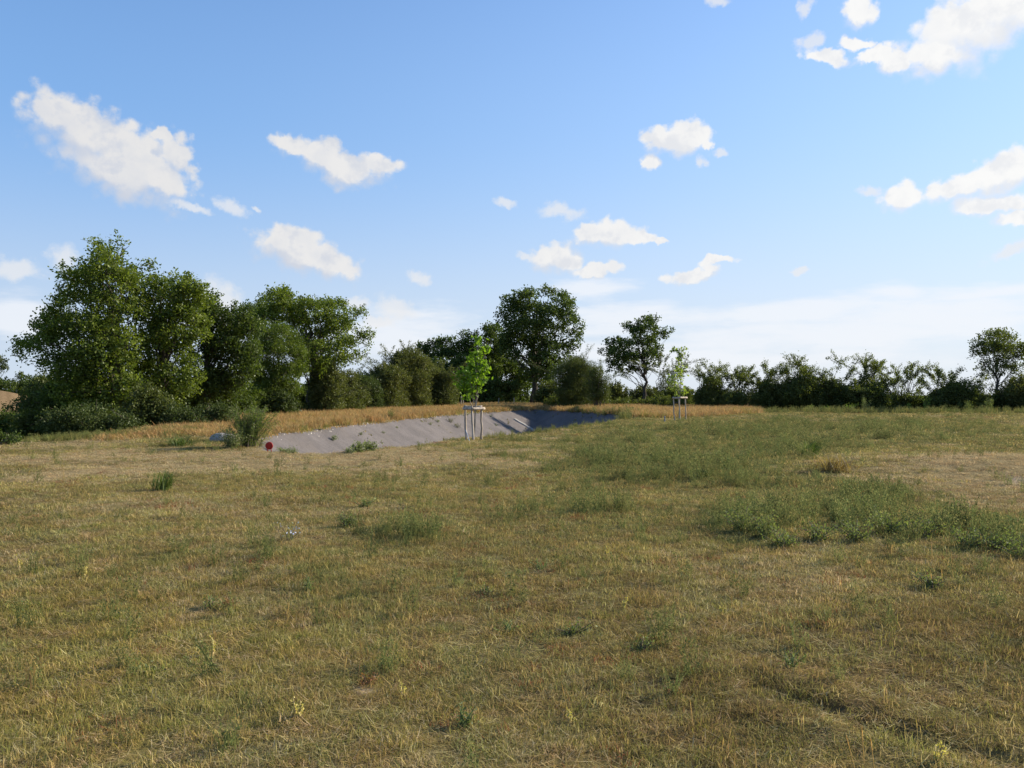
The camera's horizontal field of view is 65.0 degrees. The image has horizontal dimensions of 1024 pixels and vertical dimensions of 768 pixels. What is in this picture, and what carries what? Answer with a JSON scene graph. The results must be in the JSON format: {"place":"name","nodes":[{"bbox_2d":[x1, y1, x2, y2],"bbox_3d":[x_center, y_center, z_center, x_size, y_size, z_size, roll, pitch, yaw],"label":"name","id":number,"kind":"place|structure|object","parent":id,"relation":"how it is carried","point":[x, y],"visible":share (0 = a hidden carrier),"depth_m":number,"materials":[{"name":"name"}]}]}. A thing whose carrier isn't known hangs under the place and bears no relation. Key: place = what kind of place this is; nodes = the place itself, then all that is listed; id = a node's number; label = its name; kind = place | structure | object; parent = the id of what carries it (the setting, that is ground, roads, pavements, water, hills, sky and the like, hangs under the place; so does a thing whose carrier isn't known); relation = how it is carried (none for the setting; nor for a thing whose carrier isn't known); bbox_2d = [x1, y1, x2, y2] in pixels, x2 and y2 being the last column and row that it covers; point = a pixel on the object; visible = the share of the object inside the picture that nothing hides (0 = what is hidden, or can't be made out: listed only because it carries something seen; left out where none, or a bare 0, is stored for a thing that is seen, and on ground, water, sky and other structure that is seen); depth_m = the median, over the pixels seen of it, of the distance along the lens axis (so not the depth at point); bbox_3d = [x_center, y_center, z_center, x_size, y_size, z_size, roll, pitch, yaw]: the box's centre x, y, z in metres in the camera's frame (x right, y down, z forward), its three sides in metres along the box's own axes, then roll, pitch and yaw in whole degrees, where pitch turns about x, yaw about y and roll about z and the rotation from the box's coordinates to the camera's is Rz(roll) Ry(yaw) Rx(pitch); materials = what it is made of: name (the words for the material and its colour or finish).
{"place":"outdoors","nodes":[
{"label":"outdoors","id":0,"kind":"place"},
{"bbox_2d":[258,409,620,453],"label":"terrain basin bank","id":1,"kind":"structure","parent":0,"point":[408,432],"depth_m":50.10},
{"bbox_2d":[0,391,1023,767],"bbox_3d":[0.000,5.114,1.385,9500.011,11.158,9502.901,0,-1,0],"label":"ground","id":2,"kind":"structure","parent":0,"point":[434,749],"depth_m":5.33,"materials":[{"name":"plant"}]},
{"bbox_2d":[0,355,9,377],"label":"distant tree","id":3,"kind":"object","parent":2,"relation":"on","point":[3,364],"visible":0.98,"depth_m":149.87,"materials":[{"name":"green plant"}]},
{"bbox_2d":[0,408,22,434],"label":"hedge bush","id":4,"kind":"object","parent":2,"relation":"on","point":[5,420],"visible":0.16,"depth_m":43.27,"materials":[{"name":"green plant"}]},
{"bbox_2d":[0,428,22,444],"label":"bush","id":5,"kind":"object","parent":2,"relation":"on","point":[13,438],"visible":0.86,"depth_m":25.54,"materials":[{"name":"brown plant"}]},
{"bbox_2d":[0,370,34,394],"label":"hedge bush","id":6,"kind":"object","parent":2,"relation":"on","point":[12,387],"visible":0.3,"depth_m":104.81,"materials":[{"name":"green plant"}]},
{"bbox_2d":[1,369,57,413],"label":"hedge bush","id":7,"kind":"object","parent":2,"relation":"on","point":[25,401],"visible":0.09,"depth_m":54.57,"materials":[{"name":"green plant"}]},
{"bbox_2d":[5,406,60,439],"bbox_3d":[-24.635,2.530,41.947,3.688,2.872,3.315,0,-1,0],"label":"hedge bush","id":8,"kind":"object","parent":2,"relation":"on","point":[20,421],"visible":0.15,"depth_m":40.96,"materials":[{"name":"green plant"}]},
{"bbox_2d":[26,379,103,437],"bbox_3d":[-23.148,1.428,42.888,4.862,4.342,5.632,0,-1,0],"label":"understorey shrub","id":9,"kind":"object","parent":2,"relation":"on","point":[47,401],"visible":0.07,"depth_m":40.98,"materials":[{"name":"green plant"}]},
{"bbox_2d":[31,397,113,437],"bbox_3d":[-18.660,1.724,34.782,3.065,2.302,3.426,0,-1,0],"label":"bramble bush","id":10,"kind":"object","parent":2,"relation":"on","point":[79,420],"visible":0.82,"depth_m":33.99,"materials":[{"name":"green plant"}]},
{"bbox_2d":[5,229,153,430],"bbox_3d":[-21.371,-2.494,40.034,6.533,10.413,7.679,0,-1,-32],"label":"oak tree","id":11,"kind":"object","parent":2,"relation":"on","point":[98,368],"visible":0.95,"depth_m":38.50,"materials":[{"name":"green plant"}]},
{"bbox_2d":[94,406,150,432],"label":"bramble bush","id":12,"kind":"object","parent":2,"relation":"on","point":[123,420],"visible":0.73,"depth_m":34.88,"materials":[{"name":"green plant"}]},
{"bbox_2d":[114,377,178,426],"bbox_3d":[-17.116,1.124,37.990,3.058,2.902,2.665,0,-1,-16],"label":"elder bush","id":13,"kind":"object","parent":2,"relation":"on","point":[149,402],"visible":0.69,"depth_m":37.57,"materials":[{"name":"green plant"}]},
{"bbox_2d":[149,469,178,490],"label":"rush tuft","id":14,"kind":"object","parent":2,"relation":"on","point":[163,484],"visible":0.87,"depth_m":13.06,"materials":[{"name":"green plant"}]},
{"bbox_2d":[122,257,223,407],"bbox_3d":[-18.015,-2.140,41.968,5.676,9.167,4.612,0,-1,0],"label":"oak tree","id":15,"kind":"object","parent":2,"relation":"on","point":[164,332],"visible":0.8,"depth_m":41.05,"materials":[{"name":"green plant"}]},
{"bbox_2d":[156,435,198,446],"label":"rush tuft","id":16,"kind":"object","parent":2,"relation":"on","point":[179,442],"visible":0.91,"depth_m":24.70,"materials":[{"name":"green plant"}]},
{"bbox_2d":[154,374,201,414],"bbox_3d":[-19.590,0.932,45.754,4.584,3.673,4.648,-1,-1,42],"label":"understorey shrub","id":17,"kind":"object","parent":2,"relation":"on","point":[193,401],"visible":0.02,"depth_m":45.22,"materials":[{"name":"green plant"}]},
{"bbox_2d":[158,402,214,424],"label":"bramble bush","id":18,"kind":"object","parent":2,"relation":"on","point":[175,415],"visible":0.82,"depth_m":37.34,"materials":[{"name":"green plant"}]},
{"bbox_2d":[200,592,218,608],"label":"leafy weed","id":19,"kind":"object","parent":2,"relation":"on","point":[205,603],"visible":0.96,"depth_m":6.03,"materials":[{"name":"green plant"}]},
{"bbox_2d":[201,399,243,422],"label":"bramble bush","id":20,"kind":"object","parent":2,"relation":"on","point":[219,411],"visible":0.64,"depth_m":38.39,"materials":[{"name":"green plant"}]},
{"bbox_2d":[188,379,256,415],"bbox_3d":[-17.632,0.724,48.044,4.372,3.708,4.962,0,-1,0],"label":"understorey shrub","id":21,"kind":"object","parent":2,"relation":"on","point":[239,403],"visible":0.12,"depth_m":47.09,"materials":[{"name":"green plant"}]},
{"bbox_2d":[188,290,268,409],"bbox_3d":[-16.153,-1.487,45.072,5.165,7.679,4.119,0,-1,0],"label":"oak tree","id":22,"kind":"object","parent":2,"relation":"on","point":[217,384],"visible":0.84,"depth_m":44.25,"materials":[{"name":"green plant"}]},
{"bbox_2d":[212,428,248,448],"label":"willow clump","id":23,"kind":"object","parent":2,"relation":"on","point":[231,441],"visible":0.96,"depth_m":23.51,"materials":[{"name":"green plant"}]},
{"bbox_2d":[224,381,256,413],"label":"hazel bush","id":24,"kind":"object","parent":2,"relation":"on","point":[248,400],"visible":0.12,"depth_m":47.83,"materials":[{"name":"green plant"}]},
{"bbox_2d":[228,404,280,446],"bbox_3d":[-7.867,1.235,24.106,1.578,1.360,1.637,0,-1,19],"label":"willow clump","id":25,"kind":"object","parent":2,"relation":"on","point":[252,426],"visible":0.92,"depth_m":24.05,"materials":[{"name":"green plant"}]},
{"bbox_2d":[246,382,272,413],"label":"hazel bush","id":26,"kind":"object","parent":2,"relation":"on","point":[255,393],"visible":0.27,"depth_m":49.53,"materials":[{"name":"green plant"}]},
{"bbox_2d":[247,318,311,395],"bbox_3d":[-15.366,-0.998,52.037,5.060,6.846,4.546,0,-1,0],"label":"ash tree","id":27,"kind":"object","parent":2,"relation":"on","point":[282,373],"visible":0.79,"depth_m":51.10,"materials":[{"name":"green plant"}]},
{"bbox_2d":[257,386,301,413],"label":"bramble bush","id":28,"kind":"object","parent":2,"relation":"on","point":[278,400],"visible":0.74,"depth_m":49.68,"materials":[{"name":"green plant"}]},
{"bbox_2d":[273,521,301,540],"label":"chicory plant","id":29,"kind":"object","parent":2,"relation":"on","point":[291,537],"visible":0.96,"depth_m":8.58,"materials":[{"name":"green plant"}]},
{"bbox_2d":[290,697,304,717],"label":"seed stalk","id":30,"kind":"object","parent":2,"relation":"on","point":[300,706],"visible":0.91,"depth_m":3.94,"materials":[{"name":"yellow plant"}]},
{"bbox_2d":[288,382,307,408],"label":"understorey shrub","id":31,"kind":"object","parent":2,"relation":"on","point":[302,398],"visible":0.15,"depth_m":60.75,"materials":[{"name":"green plant"}]},
{"bbox_2d":[225,282,376,403],"bbox_3d":[-15.496,-2.590,57.942,11.740,10.130,8.420,0,-1,0],"label":"oak tree","id":32,"kind":"object","parent":2,"relation":"on","point":[290,310],"visible":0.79,"depth_m":56.14,"materials":[{"name":"green plant"}]},
{"bbox_2d":[301,352,371,410],"bbox_3d":[-12.711,0.188,56.998,5.053,4.900,3.449,-1,-1,41],"label":"willow shrub","id":33,"kind":"object","parent":2,"relation":"on","point":[326,391],"visible":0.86,"depth_m":56.30,"materials":[{"name":"green plant"}]},
{"bbox_2d":[336,507,362,527],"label":"leafy weed","id":34,"kind":"object","parent":2,"relation":"on","point":[347,522],"visible":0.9,"depth_m":9.55,"materials":[{"name":"green plant"}]},
{"bbox_2d":[342,368,374,409],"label":"willow shrub","id":35,"kind":"object","parent":2,"relation":"on","point":[354,400],"visible":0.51,"depth_m":59.41,"materials":[{"name":"green plant"}]},
{"bbox_2d":[351,440,367,452],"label":"leafy weed","id":36,"kind":"object","parent":2,"relation":"on","point":[356,448],"visible":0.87,"depth_m":21.41,"materials":[{"name":"green plant"}]},
{"bbox_2d":[349,495,376,506],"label":"leafy weed","id":37,"kind":"object","parent":2,"relation":"on","point":[365,503],"visible":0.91,"depth_m":11.29,"materials":[{"name":"green plant"}]},
{"bbox_2d":[357,671,380,685],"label":"dock plant","id":38,"kind":"object","parent":2,"relation":"on","point":[369,680],"visible":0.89,"depth_m":4.41,"materials":[{"name":"plant"}]},
{"bbox_2d":[354,373,387,407],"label":"blackthorn bush","id":39,"kind":"object","parent":2,"relation":"on","point":[376,391],"visible":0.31,"depth_m":64.99,"materials":[{"name":"green plant"}]},
{"bbox_2d":[364,437,382,450],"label":"leafy weed","id":40,"kind":"object","parent":2,"relation":"on","point":[370,446],"visible":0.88,"depth_m":21.94,"materials":[{"name":"green plant"}]},
{"bbox_2d":[352,355,420,406],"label":"blackthorn bush","id":41,"kind":"object","parent":2,"relation":"on","point":[392,381],"visible":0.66,"depth_m":71.17,"materials":[{"name":"green plant"}]},
{"bbox_2d":[358,339,435,406],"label":"hawthorn bush","id":42,"kind":"object","parent":2,"relation":"on","point":[419,370],"visible":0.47,"depth_m":74.95,"materials":[{"name":"green plant"}]},
{"bbox_2d":[89,401,765,440],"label":"tall dry grass","id":43,"kind":"structure","parent":2,"relation":"on","point":[293,421],"depth_m":51.99,"materials":[{"name":"plant"}]},
{"bbox_2d":[413,334,458,366],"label":"belt tree","id":44,"kind":"object","parent":2,"relation":"on","point":[433,347],"visible":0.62,"depth_m":111.58,"materials":[{"name":"green plant"}]},
{"bbox_2d":[431,355,449,370],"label":"belt shrub","id":45,"kind":"object","parent":2,"relation":"on","point":[437,358],"depth_m":105.66,"materials":[{"name":"green plant"}]},
{"bbox_2d":[424,360,483,405],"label":"hawthorn bush","id":46,"kind":"object","parent":2,"relation":"on","point":[442,389],"visible":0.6,"depth_m":78.31,"materials":[{"name":"green plant"}]},
{"bbox_2d":[447,328,484,368],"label":"belt tree","id":47,"kind":"object","parent":2,"relation":"on","point":[463,346],"visible":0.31,"depth_m":109.52,"materials":[{"name":"green plant"}]},
{"bbox_2d":[451,700,481,728],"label":"leafy weed","id":48,"kind":"object","parent":2,"relation":"on","point":[466,722],"visible":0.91,"depth_m":3.89,"materials":[{"name":"green plant"}]},
{"bbox_2d":[451,333,492,438],"bbox_3d":[-1.406,0.126,27.998,1.498,3.834,1.144,0,-1,0],"label":"sapling tree","id":49,"kind":"object","parent":2,"relation":"on","point":[470,380],"visible":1,"depth_m":27.94,"materials":[{"name":"green plant"}]},
{"bbox_2d":[462,405,484,439],"bbox_3d":[-1.358,1.419,28.076,0.664,1.363,0.576,1,-1,-43],"label":"stake frame","id":50,"kind":"object","parent":2,"relation":"on","point":[471,408],"visible":0.87,"depth_m":28.05,"materials":[{"name":"grey wood"}]},
{"bbox_2d":[447,350,503,402],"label":"belt shrub","id":51,"kind":"object","parent":2,"relation":"on","point":[494,371],"visible":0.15,"depth_m":105.99,"materials":[{"name":"green plant"}]},
{"bbox_2d":[478,376,529,402],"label":"belt shrub","id":52,"kind":"object","parent":2,"relation":"on","point":[508,390],"visible":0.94,"depth_m":102.62,"materials":[{"name":"green plant"}]},
{"bbox_2d":[477,320,531,394],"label":"belt tree","id":53,"kind":"object","parent":2,"relation":"on","point":[490,330],"visible":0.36,"depth_m":110.37,"materials":[{"name":"green plant"}]},
{"bbox_2d":[8,404,1023,442],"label":"rank weeds","id":54,"kind":"object","parent":2,"relation":"on","point":[620,412],"visible":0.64,"depth_m":63.19,"materials":[{"name":"green plant"}]},
{"bbox_2d":[492,283,586,402],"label":"poplar tree","id":55,"kind":"object","parent":2,"relation":"on","point":[539,353],"visible":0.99,"depth_m":103.29,"materials":[{"name":"green plant"}]},
{"bbox_2d":[531,379,558,402],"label":"belt shrub","id":56,"kind":"object","parent":2,"relation":"on","point":[544,390],"visible":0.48,"depth_m":99.62,"materials":[{"name":"green plant"}]},
{"bbox_2d":[542,393,558,405],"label":"bramble","id":57,"kind":"object","parent":2,"relation":"on","point":[551,401],"visible":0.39,"depth_m":83.41,"materials":[{"name":"green plant"}]},
{"bbox_2d":[521,343,602,406],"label":"bush","id":58,"kind":"object","parent":2,"relation":"on","point":[571,390],"visible":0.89,"depth_m":80.60,"materials":[{"name":"green plant"}]},
{"bbox_2d":[555,617,597,635],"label":"leafy weed","id":59,"kind":"object","parent":2,"relation":"on","point":[573,627],"visible":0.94,"depth_m":5.37,"materials":[{"name":"green plant"}]},
{"bbox_2d":[579,356,629,405],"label":"sallow bush","id":60,"kind":"object","parent":2,"relation":"on","point":[599,387],"visible":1,"depth_m":73.78,"materials":[{"name":"green plant"}]},
{"bbox_2d":[606,378,630,402],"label":"hedge","id":61,"kind":"object","parent":2,"relation":"on","point":[617,391],"visible":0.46,"depth_m":97.04,"materials":[{"name":"green plant"}]},
{"bbox_2d":[606,395,642,404],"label":"bramble","id":62,"kind":"object","parent":2,"relation":"on","point":[621,400],"visible":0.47,"depth_m":82.91,"materials":[{"name":"green plant"}]},
{"bbox_2d":[597,311,675,399],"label":"oak","id":63,"kind":"object","parent":2,"relation":"on","point":[638,331],"visible":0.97,"depth_m":94.25,"materials":[{"name":"green plant"}]},
{"bbox_2d":[628,634,655,651],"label":"leafy weed","id":64,"kind":"object","parent":2,"relation":"on","point":[645,647],"visible":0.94,"depth_m":5.02,"materials":[{"name":"green plant"}]},
{"bbox_2d":[627,383,658,402],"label":"hedge","id":65,"kind":"object","parent":2,"relation":"on","point":[636,394],"visible":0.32,"depth_m":96.80,"materials":[{"name":"green plant"}]},
{"bbox_2d":[642,393,687,405],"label":"bramble","id":66,"kind":"object","parent":2,"relation":"on","point":[663,400],"visible":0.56,"depth_m":79.59,"materials":[{"name":"green plant"}]},
{"bbox_2d":[628,350,705,394],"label":"thin shrub","id":67,"kind":"object","parent":2,"relation":"on","point":[663,386],"visible":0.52,"depth_m":92.94,"materials":[{"name":"green plant"}]},
{"bbox_2d":[652,384,695,404],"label":"hedge","id":68,"kind":"object","parent":2,"relation":"on","point":[666,391],"visible":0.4,"depth_m":88.55,"materials":[{"name":"green plant"}]},
{"bbox_2d":[666,346,689,418],"bbox_3d":[10.122,-0.019,49.053,1.454,4.667,1.414,0,-1,0],"label":"sapling tree","id":69,"kind":"object","parent":2,"relation":"on","point":[678,357],"visible":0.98,"depth_m":49.02,"materials":[{"name":"green plant"}]},
{"bbox_2d":[672,397,687,419],"bbox_3d":[10.311,1.574,48.959,1.131,1.608,0.436,0,-1,-25],"label":"stake frame","id":70,"kind":"object","parent":2,"relation":"on","point":[679,398],"visible":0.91,"depth_m":48.90,"materials":[{"name":"grey wood"}]},
{"bbox_2d":[663,352,737,405],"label":"hawthorn bush","id":71,"kind":"object","parent":2,"relation":"on","point":[710,390],"visible":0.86,"depth_m":78.19,"materials":[{"name":"green plant"}]},
{"bbox_2d":[709,364,775,404],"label":"hawthorn bush","id":72,"kind":"object","parent":2,"relation":"on","point":[740,381],"visible":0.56,"depth_m":79.69,"materials":[{"name":"green plant"}]},
{"bbox_2d":[718,389,774,408],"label":"hawthorn","id":73,"kind":"object","parent":2,"relation":"on","point":[740,398],"visible":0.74,"depth_m":76.63,"materials":[{"name":"green plant"}]},
{"bbox_2d":[721,504,774,532],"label":"leafy weed","id":74,"kind":"object","parent":2,"relation":"on","point":[730,519],"visible":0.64,"depth_m":9.14,"materials":[{"name":"green plant"}]},
{"bbox_2d":[732,360,789,408],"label":"hawthorn bush","id":75,"kind":"object","parent":2,"relation":"on","point":[767,384],"visible":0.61,"depth_m":77.55,"materials":[{"name":"green plant"}]},
{"bbox_2d":[743,514,779,536],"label":"leafy weed","id":76,"kind":"object","parent":2,"relation":"on","point":[761,523],"visible":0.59,"depth_m":8.78,"materials":[{"name":"green plant"}]},
{"bbox_2d":[761,528,799,547],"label":"leafy weed","id":77,"kind":"object","parent":2,"relation":"on","point":[786,542],"visible":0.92,"depth_m":8.32,"materials":[{"name":"green plant"}]},
{"bbox_2d":[778,650,806,669],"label":"leafy weed","id":78,"kind":"object","parent":2,"relation":"on","point":[792,660],"visible":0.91,"depth_m":4.69,"materials":[{"name":"green plant"}]},
{"bbox_2d":[769,350,827,409],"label":"hawthorn bush","id":79,"kind":"object","parent":2,"relation":"on","point":[799,390],"visible":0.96,"depth_m":75.88,"materials":[{"name":"green plant"}]},
{"bbox_2d":[798,439,825,455],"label":"rush tuft","id":80,"kind":"object","parent":2,"relation":"on","point":[813,447],"visible":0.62,"depth_m":20.52,"materials":[{"name":"green plant"}]},
{"bbox_2d":[795,518,843,540],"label":"leafy weed","id":81,"kind":"object","parent":2,"relation":"on","point":[817,534],"visible":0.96,"depth_m":8.60,"materials":[{"name":"green plant"}]},
{"bbox_2d":[781,356,884,409],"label":"hawthorn bush","id":82,"kind":"object","parent":2,"relation":"on","point":[829,390],"visible":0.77,"depth_m":76.39,"materials":[{"name":"green plant"}]},
{"bbox_2d":[806,451,862,472],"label":"rush tuft","id":83,"kind":"object","parent":2,"relation":"on","point":[831,465],"visible":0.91,"depth_m":16.01,"materials":[{"name":"beige plant"}]},
{"bbox_2d":[828,517,877,541],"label":"leafy weed","id":84,"kind":"object","parent":2,"relation":"on","point":[851,534],"visible":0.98,"depth_m":8.56,"materials":[{"name":"green plant"}]},
{"bbox_2d":[831,381,888,409],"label":"hawthorn","id":85,"kind":"object","parent":2,"relation":"on","point":[849,392],"visible":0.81,"depth_m":73.78,"materials":[{"name":"green plant"}]},
{"bbox_2d":[825,349,897,408],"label":"hawthorn bush","id":86,"kind":"object","parent":2,"relation":"on","point":[877,367],"visible":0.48,"depth_m":75.61,"materials":[{"name":"green plant"}]},
{"bbox_2d":[859,506,923,533],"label":"leafy weed","id":87,"kind":"object","parent":2,"relation":"on","point":[890,526],"visible":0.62,"depth_m":9.07,"materials":[{"name":"green plant"}]},
{"bbox_2d":[880,391,922,409],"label":"hawthorn","id":88,"kind":"object","parent":2,"relation":"on","point":[894,398],"visible":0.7,"depth_m":74.57,"materials":[{"name":"green plant"}]},
{"bbox_2d":[871,360,938,406],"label":"thin hawthorn","id":89,"kind":"object","parent":2,"relation":"on","point":[911,374],"visible":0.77,"depth_m":75.86,"materials":[{"name":"green plant"}]},
{"bbox_2d":[892,516,946,538],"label":"leafy weed","id":90,"kind":"object","parent":2,"relation":"on","point":[923,522],"visible":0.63,"depth_m":8.80,"materials":[{"name":"green plant"}]},
{"bbox_2d":[910,570,947,589],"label":"leafy weed","id":91,"kind":"object","parent":2,"relation":"on","point":[928,582],"visible":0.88,"depth_m":6.60,"materials":[{"name":"green plant"}]},
{"bbox_2d":[933,740,947,761],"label":"seed stalk","id":92,"kind":"object","parent":2,"relation":"on","point":[937,752],"visible":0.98,"depth_m":3.44,"materials":[{"name":"yellow plant"}]},
{"bbox_2d":[915,362,1012,410],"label":"hawthorn bush","id":93,"kind":"object","parent":2,"relation":"on","point":[951,393],"visible":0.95,"depth_m":72.64,"materials":[{"name":"green plant"}]},
{"bbox_2d":[946,525,993,548],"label":"leafy weed","id":94,"kind":"object","parent":2,"relation":"on","point":[959,537],"visible":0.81,"depth_m":8.22,"materials":[{"name":"green plant"}]},
{"bbox_2d":[970,389,1009,410],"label":"hawthorn","id":95,"kind":"object","parent":2,"relation":"on","point":[995,404],"visible":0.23,"depth_m":72.80,"materials":[{"name":"green plant"}]},
{"bbox_2d":[965,326,1023,409],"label":"hawthorn tree","id":96,"kind":"object","parent":2,"relation":"on","point":[997,347],"visible":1,"depth_m":73.71,"materials":[{"name":"green plant"}]},
{"bbox_2d":[974,525,1023,551],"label":"leafy weed","id":97,"kind":"object","parent":2,"relation":"on","point":[1000,540],"visible":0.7,"depth_m":8.12,"materials":[{"name":"green plant"}]},
{"bbox_2d":[981,372,1023,410],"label":"hawthorn bush","id":98,"kind":"object","parent":2,"relation":"on","point":[1012,390],"visible":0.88,"depth_m":71.77,"materials":[{"name":"green plant"}]},
{"bbox_2d":[984,529,1023,557],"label":"leafy weed","id":99,"kind":"object","parent":2,"relation":"on","point":[1016,547],"visible":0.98,"depth_m":7.83,"materials":[{"name":"green plant"}]},
{"bbox_2d":[0,0,1023,395],"label":"sky","id":100,"kind":"structure","parent":0,"point":[769,180],"materials":[{"name":"blue"}]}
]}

